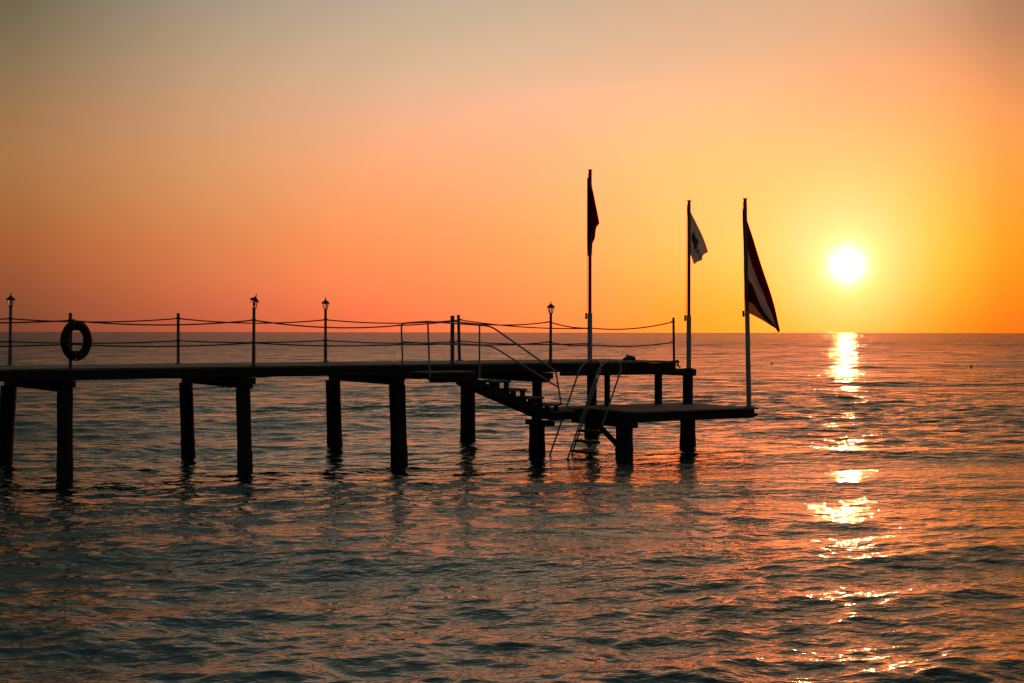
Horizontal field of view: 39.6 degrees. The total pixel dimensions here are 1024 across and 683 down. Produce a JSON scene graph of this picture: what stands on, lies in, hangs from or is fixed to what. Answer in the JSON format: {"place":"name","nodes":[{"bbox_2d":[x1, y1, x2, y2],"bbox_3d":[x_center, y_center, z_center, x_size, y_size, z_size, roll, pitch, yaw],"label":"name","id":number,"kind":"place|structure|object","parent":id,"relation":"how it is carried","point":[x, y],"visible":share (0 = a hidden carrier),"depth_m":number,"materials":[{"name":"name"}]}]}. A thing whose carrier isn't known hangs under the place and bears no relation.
{"place":"outdoors","nodes":[
{"label":"outdoors","id":0,"kind":"place"},
{"bbox_2d":[0,332,1023,682],"bbox_3d":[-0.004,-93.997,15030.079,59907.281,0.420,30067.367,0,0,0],"label":"water","id":1,"kind":"structure","parent":0,"point":[842,508],"depth_m":22.55,"materials":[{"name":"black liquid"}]},
{"bbox_2d":[0,359,695,478],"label":"wooden pier","id":2,"kind":"structure","parent":1,"relation":"in","point":[61,379],"depth_m":33.68,"materials":[{"name":"brown wood"}]},
{"bbox_2d":[5,293,15,364],"bbox_3d":[-11.417,-0.290,32.376,0.230,1.665,0.230,1,0,-32],"label":"lamp post","id":3,"kind":"object","parent":2,"relation":"on","point":[10,299],"visible":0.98,"depth_m":32.34,"materials":[{"name":"black metal"}]},
{"bbox_2d":[68,313,72,367],"bbox_3d":[-9.259,-0.019,29.821,0.155,1.160,0.155,0,0,-32],"label":"railing post","id":4,"kind":"object","parent":2,"relation":"on","point":[70,341],"visible":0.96,"depth_m":29.79,"materials":[{"name":"black metal"}]},
{"bbox_2d":[59,319,92,360],"bbox_3d":[-9.119,-0.031,29.766,0.218,0.884,0.856,0,0,29],"label":"life ring","id":5,"kind":"object","parent":4,"relation":"hanging from","point":[70,327],"visible":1,"depth_m":29.67,"materials":[{"name":"plastic"}]},
{"bbox_2d":[0,319,674,329],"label":"railing rope","id":6,"kind":"object","parent":4,"relation":"attached to","point":[326,327],"visible":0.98,"depth_m":32.70,"materials":[{"name":"black fabric"}]},
{"bbox_2d":[0,341,674,346],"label":"railing rope","id":7,"kind":"object","parent":4,"relation":"attached to","point":[321,345],"visible":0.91,"depth_m":32.67,"materials":[{"name":"black fabric"}]},
{"bbox_2d":[175,313,179,363],"bbox_3d":[-8.082,-0.077,34.440,0.155,1.220,0.156,0,0,-32],"label":"railing post","id":8,"kind":"object","parent":2,"relation":"on","point":[178,338],"visible":1,"depth_m":34.41,"materials":[{"name":"black metal"}]},
{"bbox_2d":[250,294,258,365],"bbox_3d":[-5.795,-0.265,31.961,0.216,1.633,0.230,0,0,-32],"label":"lamp post","id":9,"kind":"object","parent":2,"relation":"on","point":[254,299],"visible":1,"depth_m":31.93,"materials":[{"name":"black metal"}]},
{"bbox_2d":[322,297,328,361],"bbox_3d":[-4.782,-0.314,36.479,0.230,1.675,0.230,0,0,-32],"label":"lamp post","id":10,"kind":"object","parent":2,"relation":"on","point":[325,303],"visible":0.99,"depth_m":36.45,"materials":[{"name":"black metal"}]},
{"bbox_2d":[448,316,456,363],"bbox_3d":[-1.451,-0.045,34.649,0.210,1.170,0.210,0,0,-32],"label":"railing post","id":11,"kind":"object","parent":2,"relation":"on","point":[452,328],"visible":1,"depth_m":34.61,"materials":[{"name":"black metal"}]},
{"bbox_2d":[457,315,460,359],"bbox_3d":[-1.438,-0.105,38.549,0.176,1.240,0.176,-2,1,-32],"label":"railing post","id":12,"kind":"object","parent":2,"relation":"on","point":[458,339],"visible":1,"depth_m":38.52,"materials":[{"name":"black metal"}]},
{"bbox_2d":[0,317,578,328],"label":"railing rope","id":13,"kind":"object","parent":12,"relation":"attached to","point":[275,322],"visible":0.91,"depth_m":35.63,"materials":[{"name":"black fabric"}]},
{"bbox_2d":[0,339,587,344],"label":"railing rope","id":14,"kind":"object","parent":12,"relation":"attached to","point":[275,342],"visible":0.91,"depth_m":35.73,"materials":[{"name":"black fabric"}]},
{"bbox_2d":[547,302,554,361],"bbox_3d":[0.985,-0.255,36.154,0.230,1.575,0.230,0,0,-32],"label":"lamp post","id":15,"kind":"object","parent":2,"relation":"on","point":[550,306],"visible":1,"depth_m":36.12,"materials":[{"name":"black metal"}]},
{"bbox_2d":[585,169,594,361],"bbox_3d":[2.042,-1.989,37.243,0.280,5.029,0.273,0,0,0],"label":"flagpole","id":16,"kind":"object","parent":2,"relation":"on","point":[588,316],"visible":0.9,"depth_m":37.21,"materials":[{"name":"black metal"}]},
{"bbox_2d":[587,178,598,255],"bbox_3d":[2.123,-3.268,37.216,0.320,2.050,0.192,0,0,0],"label":"flag","id":17,"kind":"object","parent":16,"relation":"attached to","point":[592,220],"visible":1,"depth_m":37.21,"materials":[{"name":"black fabric"}]},
{"bbox_2d":[672,317,675,360],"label":"railing post","id":18,"kind":"object","parent":2,"relation":"on","point":[673,327],"visible":1,"depth_m":38.16,"materials":[{"name":"black metal"}]},
{"bbox_2d":[684,200,693,368],"bbox_3d":[4.787,-1.541,38.473,0.280,4.559,0.273,0,0,0],"label":"flagpole","id":19,"kind":"object","parent":2,"relation":"on","point":[688,318],"visible":1,"depth_m":38.44,"materials":[{"name":"black metal"}]},
{"bbox_2d":[690,213,707,263],"bbox_3d":[5.021,-2.882,38.456,0.545,1.596,0.225,0,0,-14],"label":"flag","id":20,"kind":"object","parent":19,"relation":"attached to","point":[699,250],"visible":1,"depth_m":38.45,"materials":[{"name":"white fabric"}]},
{"bbox_2d":[513,403,758,457],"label":"bathing platform","id":21,"kind":"structure","parent":1,"relation":"in","point":[623,419],"depth_m":35.46,"materials":[{"name":"brown wood"}]},
{"bbox_2d":[409,370,560,417],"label":"wooden stairs","id":22,"kind":"structure","parent":21,"relation":"on","point":[495,392],"depth_m":34.27,"materials":[{"name":"brown wood"}]},
{"bbox_2d":[401,321,561,403],"bbox_3d":[-0.710,0.524,34.389,3.895,2.033,1.112,0,0,-32],"label":"stair handrail","id":23,"kind":"object","parent":22,"relation":"attached to","point":[479,345],"visible":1,"depth_m":33.73,"materials":[{"name":"black metal"}]},
{"bbox_2d":[549,359,621,457],"bbox_3d":[1.692,2.026,35.303,1.963,3.134,0.826,0,0,-32],"label":"swim ladder","id":24,"kind":"object","parent":21,"relation":"attached to","point":[576,440],"visible":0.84,"depth_m":35.36,"materials":[{"name":"grey metal"}]},
{"bbox_2d":[742,198,753,406],"bbox_3d":[6.107,-1.011,36.953,0.280,5.419,0.273,-1,0,0],"label":"flagpole","id":25,"kind":"object","parent":21,"relation":"on","point":[746,313],"visible":1,"depth_m":36.91,"materials":[{"name":"black metal"}]},
{"bbox_2d":[742,207,779,332],"bbox_3d":[6.478,-1.860,36.943,0.926,3.297,0.182,-1,0,0],"label":"flag","id":26,"kind":"object","parent":25,"relation":"attached to","point":[761,304],"visible":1,"depth_m":36.95,"materials":[{"name":"fabric"}]},
{"bbox_2d":[0,0,1023,332],"label":"sky","id":27,"kind":"structure","parent":0,"point":[385,161],"materials":[{"name":"orange"}]},
{"bbox_2d":[623,354,635,360],"bbox_3d":[3.111,0.427,37.590,0.414,0.184,0.257,0,0,-32],"label":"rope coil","id":28,"kind":"object","parent":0,"point":[629,357],"visible":1,"depth_m":37.49,"materials":[{"name":"black fabric"}]}
]}

